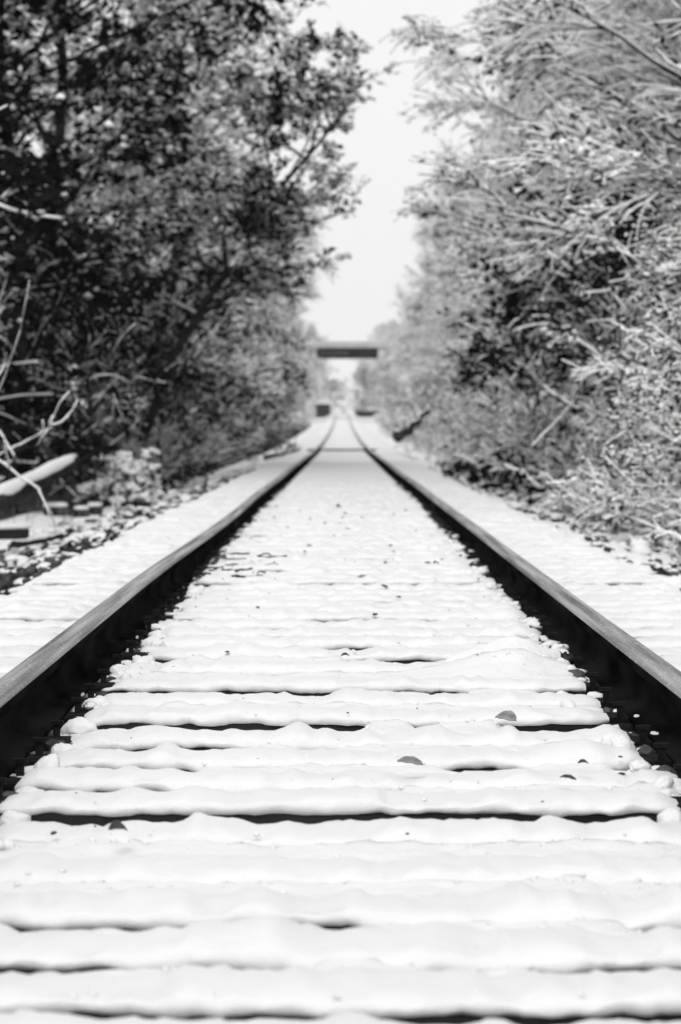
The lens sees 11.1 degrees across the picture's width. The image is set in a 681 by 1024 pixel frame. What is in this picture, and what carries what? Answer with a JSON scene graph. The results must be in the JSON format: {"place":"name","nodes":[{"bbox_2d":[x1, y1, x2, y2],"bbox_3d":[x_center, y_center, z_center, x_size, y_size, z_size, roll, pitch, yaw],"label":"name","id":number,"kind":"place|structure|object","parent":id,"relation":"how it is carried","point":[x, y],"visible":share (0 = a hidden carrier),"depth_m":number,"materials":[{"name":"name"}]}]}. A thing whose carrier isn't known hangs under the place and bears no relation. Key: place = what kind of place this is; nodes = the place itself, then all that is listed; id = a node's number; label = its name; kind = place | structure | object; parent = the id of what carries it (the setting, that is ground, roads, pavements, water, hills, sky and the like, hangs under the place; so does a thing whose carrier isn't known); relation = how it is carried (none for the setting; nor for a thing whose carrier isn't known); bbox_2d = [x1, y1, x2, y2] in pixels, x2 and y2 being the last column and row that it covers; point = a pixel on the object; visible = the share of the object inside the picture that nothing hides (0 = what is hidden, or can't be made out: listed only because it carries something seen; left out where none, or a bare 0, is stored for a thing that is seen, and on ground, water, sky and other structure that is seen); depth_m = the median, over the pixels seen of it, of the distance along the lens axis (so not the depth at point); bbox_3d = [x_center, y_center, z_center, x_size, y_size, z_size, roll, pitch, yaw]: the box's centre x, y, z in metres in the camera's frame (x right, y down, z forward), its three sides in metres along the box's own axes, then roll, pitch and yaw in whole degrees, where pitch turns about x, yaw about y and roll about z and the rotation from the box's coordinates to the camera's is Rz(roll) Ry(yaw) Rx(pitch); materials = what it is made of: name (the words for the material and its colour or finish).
{"place":"outdoors","nodes":[
{"label":"outdoors","id":0,"kind":"place"},
{"bbox_2d":[0,0,670,393],"label":"sky","id":1,"kind":"structure","parent":0,"point":[381,141],"materials":[{"name":"white"}]},
{"bbox_2d":[0,392,672,543],"bbox_3d":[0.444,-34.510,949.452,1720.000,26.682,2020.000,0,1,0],"label":"snow ground","id":2,"kind":"structure","parent":0,"point":[315,432],"depth_m":157.62,"materials":[{"name":"white snow"}]},
{"bbox_2d":[0,74,35,415],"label":"leafy shrub","id":3,"kind":"object","parent":2,"relation":"on","point":[20,253],"visible":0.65,"depth_m":47.17,"materials":[{"name":"black plant"}]},
{"bbox_2d":[0,280,77,531],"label":"bare sapling","id":4,"kind":"object","parent":2,"relation":"on","point":[52,424],"visible":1,"depth_m":26.19,"materials":[{"name":"white wood"}]},
{"bbox_2d":[0,414,80,510],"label":"fallen log","id":5,"kind":"object","parent":2,"relation":"on","point":[53,469],"visible":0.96,"depth_m":35.48,"materials":[{"name":"grey plant"}]},
{"bbox_2d":[0,96,120,513],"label":"leafy shrub","id":6,"kind":"object","parent":2,"relation":"on","point":[18,195],"visible":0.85,"depth_m":40.32,"materials":[{"name":"black plant"}]},
{"bbox_2d":[0,0,142,436],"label":"leafy tree","id":7,"kind":"object","parent":2,"relation":"on","point":[24,387],"visible":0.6,"depth_m":49.14,"materials":[{"name":"black plant"}]},
{"bbox_2d":[0,156,149,462],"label":"leafy shrub","id":8,"kind":"object","parent":2,"relation":"on","point":[6,356],"visible":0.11,"depth_m":58.01,"materials":[{"name":"black plant"}]},
{"bbox_2d":[1,281,163,490],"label":"leafy shrub","id":9,"kind":"object","parent":2,"relation":"on","point":[99,367],"visible":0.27,"depth_m":52.88,"materials":[{"name":"black plant"}]},
{"bbox_2d":[0,0,177,489],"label":"leafy tree","id":10,"kind":"object","parent":2,"relation":"on","point":[38,406],"visible":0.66,"depth_m":42.04,"materials":[{"name":"black plant"}]},
{"bbox_2d":[0,278,188,480],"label":"leafy shrub","id":11,"kind":"object","parent":2,"relation":"on","point":[168,386],"visible":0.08,"depth_m":59.56,"materials":[{"name":"black plant"}]},
{"bbox_2d":[7,296,190,497],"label":"leafy shrub","id":12,"kind":"object","parent":2,"relation":"on","point":[90,334],"visible":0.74,"depth_m":48.42,"materials":[{"name":"black plant"}]},
{"bbox_2d":[0,211,207,468],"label":"leafy shrub","id":13,"kind":"object","parent":2,"relation":"on","point":[197,441],"visible":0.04,"depth_m":72.13,"materials":[{"name":"black plant"}]},
{"bbox_2d":[0,0,215,431],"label":"leafy tree","id":14,"kind":"object","parent":2,"relation":"on","point":[67,138],"visible":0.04,"depth_m":89.64,"materials":[{"name":"black plant"}]},
{"bbox_2d":[70,447,182,507],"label":"snowy bush","id":15,"kind":"object","parent":2,"relation":"on","point":[127,480],"visible":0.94,"depth_m":44.73,"materials":[{"name":"grey plant"}]},
{"bbox_2d":[3,19,304,453],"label":"leafy tree","id":16,"kind":"object","parent":2,"relation":"on","point":[252,317],"visible":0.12,"depth_m":97.15,"materials":[{"name":"grey plant"}]},
{"bbox_2d":[93,326,224,475],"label":"leafy shrub","id":17,"kind":"object","parent":2,"relation":"on","point":[197,375],"visible":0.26,"depth_m":76.07,"materials":[{"name":"black plant"}]},
{"bbox_2d":[103,337,218,480],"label":"leafy shrub","id":18,"kind":"object","parent":2,"relation":"on","point":[181,388],"visible":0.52,"depth_m":65.78,"materials":[{"name":"black plant"}]},
{"bbox_2d":[0,0,325,478],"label":"leafy tree","id":19,"kind":"object","parent":2,"relation":"on","point":[89,68],"visible":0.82,"depth_m":52.33,"materials":[{"name":"black plant"}]},
{"bbox_2d":[11,0,332,471],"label":"leafy tree","id":20,"kind":"object","parent":2,"relation":"on","point":[225,28],"visible":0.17,"depth_m":78.56,"materials":[{"name":"grey plant"}]},
{"bbox_2d":[0,0,351,471],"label":"leafy tree","id":21,"kind":"object","parent":2,"relation":"on","point":[197,279],"visible":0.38,"depth_m":65.01,"materials":[{"name":"black plant"}]},
{"bbox_2d":[150,415,204,479],"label":"snowy shrub","id":22,"kind":"object","parent":2,"relation":"on","point":[167,435],"visible":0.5,"depth_m":69.86,"materials":[{"name":"grey plant"}]},
{"bbox_2d":[105,100,340,433],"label":"snowy tree","id":23,"kind":"object","parent":2,"relation":"on","point":[289,339],"visible":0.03,"depth_m":117.23,"materials":[{"name":"grey plant"}]},
{"bbox_2d":[140,131,311,438],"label":"leafy tree","id":24,"kind":"object","parent":2,"relation":"on","point":[260,341],"visible":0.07,"depth_m":143.01,"materials":[{"name":"grey plant"}]},
{"bbox_2d":[96,19,400,451],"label":"leaning tree","id":25,"kind":"object","parent":2,"relation":"on","point":[258,229],"visible":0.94,"depth_m":60.91,"materials":[{"name":"grey plant"}]},
{"bbox_2d":[178,207,339,438],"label":"snowy tree","id":26,"kind":"object","parent":2,"relation":"on","point":[314,296],"visible":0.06,"depth_m":172.09,"materials":[{"name":"grey plant"}]},
{"bbox_2d":[0,459,680,562],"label":"dry grass","id":27,"kind":"structure","parent":2,"relation":"on","point":[616,531],"depth_m":39.27,"materials":[{"name":"grey plant"}]},
{"bbox_2d":[272,341,427,419],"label":"road bridge","id":28,"kind":"structure","parent":2,"relation":"on","point":[347,349],"depth_m":379.69,"materials":[{"name":"metal"}]},
{"bbox_2d":[391,378,466,453],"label":"snowy shrub","id":29,"kind":"object","parent":2,"relation":"on","point":[428,386],"visible":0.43,"depth_m":132.70,"materials":[{"name":"grey plant"}]},
{"bbox_2d":[385,251,481,423],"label":"snowy tree","id":30,"kind":"object","parent":2,"relation":"on","point":[408,299],"visible":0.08,"depth_m":274.80,"materials":[{"name":"grey plant"}]},
{"bbox_2d":[374,230,516,406],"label":"snowy tree","id":31,"kind":"object","parent":2,"relation":"on","point":[425,263],"visible":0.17,"depth_m":227.12,"materials":[{"name":"grey plant"}]},
{"bbox_2d":[394,196,531,428],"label":"snowy tree","id":32,"kind":"object","parent":2,"relation":"on","point":[407,322],"visible":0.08,"depth_m":188.01,"materials":[{"name":"grey plant"}]},
{"bbox_2d":[414,346,523,456],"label":"snowy shrub","id":33,"kind":"object","parent":2,"relation":"on","point":[433,411],"visible":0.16,"depth_m":114.81,"materials":[{"name":"grey plant"}]},
{"bbox_2d":[420,351,533,462],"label":"snowy shrub","id":34,"kind":"object","parent":2,"relation":"on","point":[444,404],"visible":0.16,"depth_m":99.74,"materials":[{"name":"grey plant"}]},
{"bbox_2d":[422,357,536,465],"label":"snowy shrub","id":35,"kind":"object","parent":2,"relation":"on","point":[442,418],"visible":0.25,"depth_m":86.78,"materials":[{"name":"grey plant"}]},
{"bbox_2d":[390,139,580,414],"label":"snowy tree","id":36,"kind":"object","parent":2,"relation":"on","point":[418,304],"visible":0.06,"depth_m":154.54,"materials":[{"name":"grey plant"}]},
{"bbox_2d":[429,258,608,485],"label":"leafy shrub","id":37,"kind":"object","parent":2,"relation":"on","point":[522,341],"visible":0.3,"depth_m":58.76,"materials":[{"name":"grey plant"}]},
{"bbox_2d":[466,392,580,490],"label":"snowy shrub","id":38,"kind":"object","parent":2,"relation":"on","point":[519,427],"visible":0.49,"depth_m":53.96,"materials":[{"name":"grey plant"}]},
{"bbox_2d":[403,79,644,437],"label":"snowy tree","id":39,"kind":"object","parent":2,"relation":"on","point":[467,342],"visible":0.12,"depth_m":127.18,"materials":[{"name":"grey plant"}]},
{"bbox_2d":[378,0,680,442],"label":"snowy tree","id":40,"kind":"object","parent":2,"relation":"on","point":[427,33],"visible":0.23,"depth_m":55.82,"materials":[{"name":"grey plant"}]},
{"bbox_2d":[457,313,609,474],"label":"snowy shrub","id":41,"kind":"object","parent":2,"relation":"on","point":[548,401],"visible":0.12,"depth_m":66.87,"materials":[{"name":"grey plant"}]},
{"bbox_2d":[393,0,680,402],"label":"snowy tree","id":42,"kind":"object","parent":2,"relation":"on","point":[421,208],"visible":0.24,"depth_m":70.51,"materials":[{"name":"grey plant"}]},
{"bbox_2d":[408,0,680,398],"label":"snowy tree","id":43,"kind":"object","parent":2,"relation":"on","point":[518,22],"visible":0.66,"depth_m":44.08,"materials":[{"name":"white plant"}]},
{"bbox_2d":[416,9,680,408],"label":"snowy tree","id":44,"kind":"object","parent":2,"relation":"on","point":[476,308],"visible":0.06,"depth_m":105.43,"materials":[{"name":"grey plant"}]},
{"bbox_2d":[519,402,591,500],"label":"snowy shrub","id":45,"kind":"object","parent":2,"relation":"on","point":[546,441],"visible":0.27,"depth_m":47.48,"materials":[{"name":"grey plant"}]},
{"bbox_2d":[440,183,675,496],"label":"leafy shrub","id":46,"kind":"object","parent":2,"relation":"on","point":[514,305],"visible":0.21,"depth_m":45.65,"materials":[{"name":"grey plant"}]},
{"bbox_2d":[446,187,680,513],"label":"leafy shrub","id":47,"kind":"object","parent":2,"relation":"on","point":[612,270],"visible":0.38,"depth_m":40.91,"materials":[{"name":"grey plant"}]},
{"bbox_2d":[519,421,621,510],"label":"snowy shrub","id":48,"kind":"object","parent":2,"relation":"on","point":[554,449],"visible":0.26,"depth_m":41.92,"materials":[{"name":"grey plant"}]},
{"bbox_2d":[471,0,680,440],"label":"snowy tree","id":49,"kind":"object","parent":2,"relation":"on","point":[625,88],"visible":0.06,"depth_m":84.97,"materials":[{"name":"grey plant"}]},
{"bbox_2d":[479,19,680,307],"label":"snowy tree","id":50,"kind":"object","parent":2,"relation":"on","point":[626,166],"visible":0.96,"depth_m":32.59,"materials":[{"name":"white plant"}]},
{"bbox_2d":[490,174,669,491],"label":"leafy shrub","id":51,"kind":"object","parent":2,"relation":"on","point":[518,184],"visible":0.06,"depth_m":51.81,"materials":[{"name":"grey plant"}]},
{"bbox_2d":[536,388,673,524],"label":"snowy shrub","id":52,"kind":"object","parent":2,"relation":"on","point":[591,419],"visible":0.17,"depth_m":37.38,"materials":[{"name":"grey plant"}]},
{"bbox_2d":[535,181,680,534],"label":"snowy shrub","id":53,"kind":"object","parent":2,"relation":"on","point":[625,373],"visible":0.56,"depth_m":31.84,"materials":[{"name":"grey plant"}]},
{"bbox_2d":[540,186,680,517],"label":"snowy shrub","id":54,"kind":"object","parent":2,"relation":"on","point":[622,315],"visible":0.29,"depth_m":36.19,"materials":[{"name":"grey plant"}]},
{"bbox_2d":[546,245,680,546],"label":"snowy shrub","id":55,"kind":"object","parent":2,"relation":"on","point":[668,347],"visible":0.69,"depth_m":27.98,"materials":[{"name":"grey plant"}]},
{"bbox_2d":[556,396,679,532],"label":"snowy shrub","id":56,"kind":"object","parent":2,"relation":"on","point":[600,437],"visible":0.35,"depth_m":33.32,"materials":[{"name":"grey plant"}]},
{"bbox_2d":[565,356,680,554],"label":"snowy shrub","id":57,"kind":"object","parent":2,"relation":"on","point":[644,416],"visible":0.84,"depth_m":27.02,"materials":[{"name":"grey plant"}]},
{"bbox_2d":[619,422,680,546],"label":"snowy shrub","id":58,"kind":"object","parent":2,"relation":"on","point":[640,438],"visible":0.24,"depth_m":29.89,"materials":[{"name":"grey plant"}]},
{"bbox_2d":[0,447,680,1023],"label":"trackbed snow","id":59,"kind":"structure","parent":0,"point":[362,465],"depth_m":7.36,"materials":[{"name":"white snow"}]},
{"bbox_2d":[0,669,602,695],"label":"railway tie","id":60,"kind":"object","parent":59,"relation":"on","point":[298,686],"visible":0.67,"depth_m":9.51,"materials":[{"name":"white wood"}]},
{"bbox_2d":[62,554,614,564],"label":"railway tie","id":61,"kind":"object","parent":59,"relation":"on","point":[399,558],"visible":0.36,"depth_m":17.93,"materials":[{"name":"white wood"}]},
{"bbox_2d":[0,594,677,608],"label":"railway tie","id":62,"kind":"object","parent":59,"relation":"on","point":[267,602],"visible":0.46,"depth_m":13.71,"materials":[{"name":"white wood"}]},
{"bbox_2d":[0,964,680,1023],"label":"railway tie","id":63,"kind":"object","parent":59,"relation":"on","point":[449,996],"visible":0.96,"depth_m":4.32,"materials":[{"name":"white wood"}]},
{"bbox_2d":[0,915,680,974],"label":"railway tie","id":64,"kind":"object","parent":59,"relation":"on","point":[276,942],"visible":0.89,"depth_m":4.70,"materials":[{"name":"white wood"}]},
{"bbox_2d":[0,881,680,931],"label":"railway tie","id":65,"kind":"object","parent":59,"relation":"on","point":[137,908],"visible":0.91,"depth_m":5.09,"materials":[{"name":"white wood"}]},
{"bbox_2d":[0,777,680,826],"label":"railway tie","id":66,"kind":"object","parent":59,"relation":"on","point":[309,805],"visible":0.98,"depth_m":6.54,"materials":[{"name":"white wood"}]},
{"bbox_2d":[0,851,680,886],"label":"railway tie","id":67,"kind":"object","parent":59,"relation":"on","point":[600,869],"visible":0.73,"depth_m":5.56,"materials":[{"name":"white wood"}]},
{"bbox_2d":[0,812,680,846],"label":"railway tie","id":68,"kind":"object","parent":59,"relation":"on","point":[199,826],"visible":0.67,"depth_m":6.09,"materials":[{"name":"white wood"}]},
{"bbox_2d":[0,469,680,1019],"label":"snow clumps","id":69,"kind":"object","parent":59,"relation":"on","point":[80,725],"visible":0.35,"depth_m":10.62,"materials":[{"name":"white snow"}]},
{"bbox_2d":[0,605,680,622],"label":"railway tie","id":70,"kind":"object","parent":59,"relation":"on","point":[67,614],"visible":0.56,"depth_m":12.73,"materials":[{"name":"white wood"}]},
{"bbox_2d":[0,469,680,795],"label":"ballast stones","id":71,"kind":"object","parent":59,"relation":"on","point":[30,570],"visible":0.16,"depth_m":22.08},
{"bbox_2d":[0,630,680,650],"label":"railway tie","id":72,"kind":"object","parent":59,"relation":"on","point":[334,642],"visible":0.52,"depth_m":11.31,"materials":[{"name":"white wood"}]},
{"bbox_2d":[0,640,680,664],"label":"railway tie","id":73,"kind":"object","parent":59,"relation":"on","point":[245,648],"visible":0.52,"depth_m":10.79,"materials":[{"name":"white wood"}]},
{"bbox_2d":[0,621,680,640],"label":"railway tie","id":74,"kind":"object","parent":59,"relation":"on","point":[517,630],"visible":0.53,"depth_m":11.80,"materials":[{"name":"white wood"}]},
{"bbox_2d":[0,614,680,629],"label":"railway tie","id":75,"kind":"object","parent":59,"relation":"on","point":[257,623],"visible":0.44,"depth_m":12.27,"materials":[{"name":"white wood"}]},
{"bbox_2d":[0,654,680,675],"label":"railway tie","id":76,"kind":"object","parent":59,"relation":"on","point":[259,667],"visible":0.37,"depth_m":10.16,"materials":[{"name":"white wood"}]},
{"bbox_2d":[0,599,680,614],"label":"railway tie","id":77,"kind":"object","parent":59,"relation":"on","point":[15,606],"visible":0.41,"depth_m":13.22,"materials":[{"name":"white wood"}]},
{"bbox_2d":[0,1009,680,1023],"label":"railway tie","id":78,"kind":"object","parent":59,"relation":"on","point":[23,1016],"visible":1,"depth_m":4.06,"materials":[{"name":"white wood"}]},
{"bbox_2d":[0,589,680,603],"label":"railway tie","id":79,"kind":"object","parent":59,"relation":"on","point":[380,598],"visible":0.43,"depth_m":14.18,"materials":[{"name":"white wood"}]},
{"bbox_2d":[164,508,518,515],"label":"railway tie","id":80,"kind":"object","parent":59,"relation":"on","point":[317,510],"visible":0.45,"depth_m":27.94,"materials":[{"name":"white wood"}]},
{"bbox_2d":[3,758,680,792],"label":"railway tie","id":81,"kind":"object","parent":59,"relation":"on","point":[92,779],"visible":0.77,"depth_m":7.02,"materials":[{"name":"white wood"}]},
{"bbox_2d":[118,530,566,538],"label":"railway tie","id":82,"kind":"object","parent":59,"relation":"on","point":[248,533],"visible":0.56,"depth_m":22.25,"materials":[{"name":"white wood"}]},
{"bbox_2d":[12,580,673,592],"bbox_3d":[0.010,0.397,15.194,2.837,0.210,0.261,0,1,0],"label":"railway tie","id":83,"kind":"object","parent":59,"relation":"on","point":[276,584],"visible":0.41,"depth_m":15.10,"materials":[{"name":"white wood"}]},
{"bbox_2d":[9,737,677,775],"bbox_3d":[-0.002,0.595,7.561,2.827,0.210,0.260,0,1,0],"label":"railway tie","id":84,"kind":"object","parent":59,"relation":"on","point":[172,755],"visible":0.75,"depth_m":7.47,"materials":[{"name":"white wood"}]},
{"bbox_2d":[0,414,336,776],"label":"steel rail","id":85,"kind":"object","parent":84,"relation":"on","point":[41,687],"visible":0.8,"depth_m":10.18,"materials":[{"name":"metal"}]},
{"bbox_2d":[347,414,680,763],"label":"steel rail","id":86,"kind":"object","parent":84,"relation":"on","point":[642,680],"visible":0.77,"depth_m":10.60,"materials":[{"name":"metal"}]},
{"bbox_2d":[137,520,549,529],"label":"railway tie","id":87,"kind":"object","parent":59,"relation":"on","point":[483,523],"visible":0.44,"depth_m":24.15,"materials":[{"name":"white wood"}]},
{"bbox_2d":[32,571,655,582],"bbox_3d":[0.018,0.372,16.122,2.848,0.203,0.263,0,1,0],"label":"railway tie","id":88,"kind":"object","parent":59,"relation":"on","point":[293,575],"visible":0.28,"depth_m":16.04,"materials":[{"name":"white wood"}]},
{"bbox_2d":[127,526,560,534],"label":"railway tie","id":89,"kind":"object","parent":59,"relation":"on","point":[506,529],"visible":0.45,"depth_m":22.74,"materials":[{"name":"white wood"}]},
{"bbox_2d":[32,720,656,753],"bbox_3d":[0.026,0.584,8.022,2.819,0.213,0.262,0,1,0],"label":"railway tie","id":90,"kind":"object","parent":59,"relation":"on","point":[300,735],"visible":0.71,"depth_m":7.93,"materials":[{"name":"white wood"}]},
{"bbox_2d":[82,551,606,561],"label":"railway tie","id":91,"kind":"object","parent":59,"relation":"on","point":[371,555],"visible":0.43,"depth_m":18.40,"materials":[{"name":"white wood"}]},
{"bbox_2d":[67,557,622,569],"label":"railway tie","id":92,"kind":"object","parent":59,"relation":"on","point":[598,561],"visible":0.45,"depth_m":17.45,"materials":[{"name":"white wood"}]},
{"bbox_2d":[81,547,608,558],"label":"railway tie","id":93,"kind":"object","parent":59,"relation":"on","point":[166,551],"visible":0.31,"depth_m":18.89,"materials":[{"name":"white wood"}]},
{"bbox_2d":[52,697,638,733],"bbox_3d":[0.033,0.568,8.674,2.785,0.210,0.263,0,1,0],"label":"railway tie","id":94,"kind":"object","parent":59,"relation":"on","point":[239,715],"visible":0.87,"depth_m":8.56,"materials":[{"name":"white wood"}]},
{"bbox_2d":[57,562,633,572],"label":"railway tie","id":95,"kind":"object","parent":59,"relation":"on","point":[281,568],"visible":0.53,"depth_m":16.97,"materials":[{"name":"white wood"}]},
{"bbox_2d":[154,516,536,523],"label":"railway tie","id":96,"kind":"object","parent":59,"relation":"on","point":[375,518],"visible":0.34,"depth_m":25.57,"materials":[{"name":"white wood"}]},
{"bbox_2d":[123,531,567,540],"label":"railway tie","id":97,"kind":"object","parent":59,"relation":"on","point":[367,533],"visible":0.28,"depth_m":21.81,"materials":[{"name":"white wood"}]},
{"bbox_2d":[15,584,679,596],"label":"railway tie","id":98,"kind":"object","parent":59,"relation":"on","point":[93,590],"visible":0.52,"depth_m":14.65,"materials":[{"name":"white wood"}]},
{"bbox_2d":[104,539,590,548],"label":"railway tie","id":99,"kind":"object","parent":59,"relation":"on","point":[393,542],"visible":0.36,"depth_m":20.36,"materials":[{"name":"white wood"}]},
{"bbox_2d":[33,573,663,586],"bbox_3d":[0.035,0.378,15.680,2.794,0.204,0.260,0,1,0],"label":"railway tie","id":100,"kind":"object","parent":59,"relation":"on","point":[206,581],"visible":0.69,"depth_m":15.57,"materials":[{"name":"white wood"}]},
{"bbox_2d":[113,535,583,545],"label":"railway tie","id":101,"kind":"object","parent":59,"relation":"on","point":[318,538],"visible":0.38,"depth_m":20.84,"materials":[{"name":"white wood"}]},
{"bbox_2d":[81,684,616,709],"bbox_3d":[0.012,0.556,9.135,2.779,0.210,0.260,0,1,0],"label":"railway tie","id":102,"kind":"object","parent":59,"relation":"on","point":[392,698],"visible":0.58,"depth_m":9.05,"materials":[{"name":"white wood"}]},
{"bbox_2d":[94,542,603,553],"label":"railway tie","id":103,"kind":"object","parent":59,"relation":"on","point":[414,546],"visible":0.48,"depth_m":19.37,"materials":[{"name":"white wood"}]},
{"bbox_2d":[55,565,647,578],"bbox_3d":[0.044,0.356,16.603,2.796,0.211,0.261,0,1,0],"label":"railway tie","id":104,"kind":"object","parent":59,"relation":"on","point":[135,570],"visible":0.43,"depth_m":16.52,"materials":[{"name":"white wood"}]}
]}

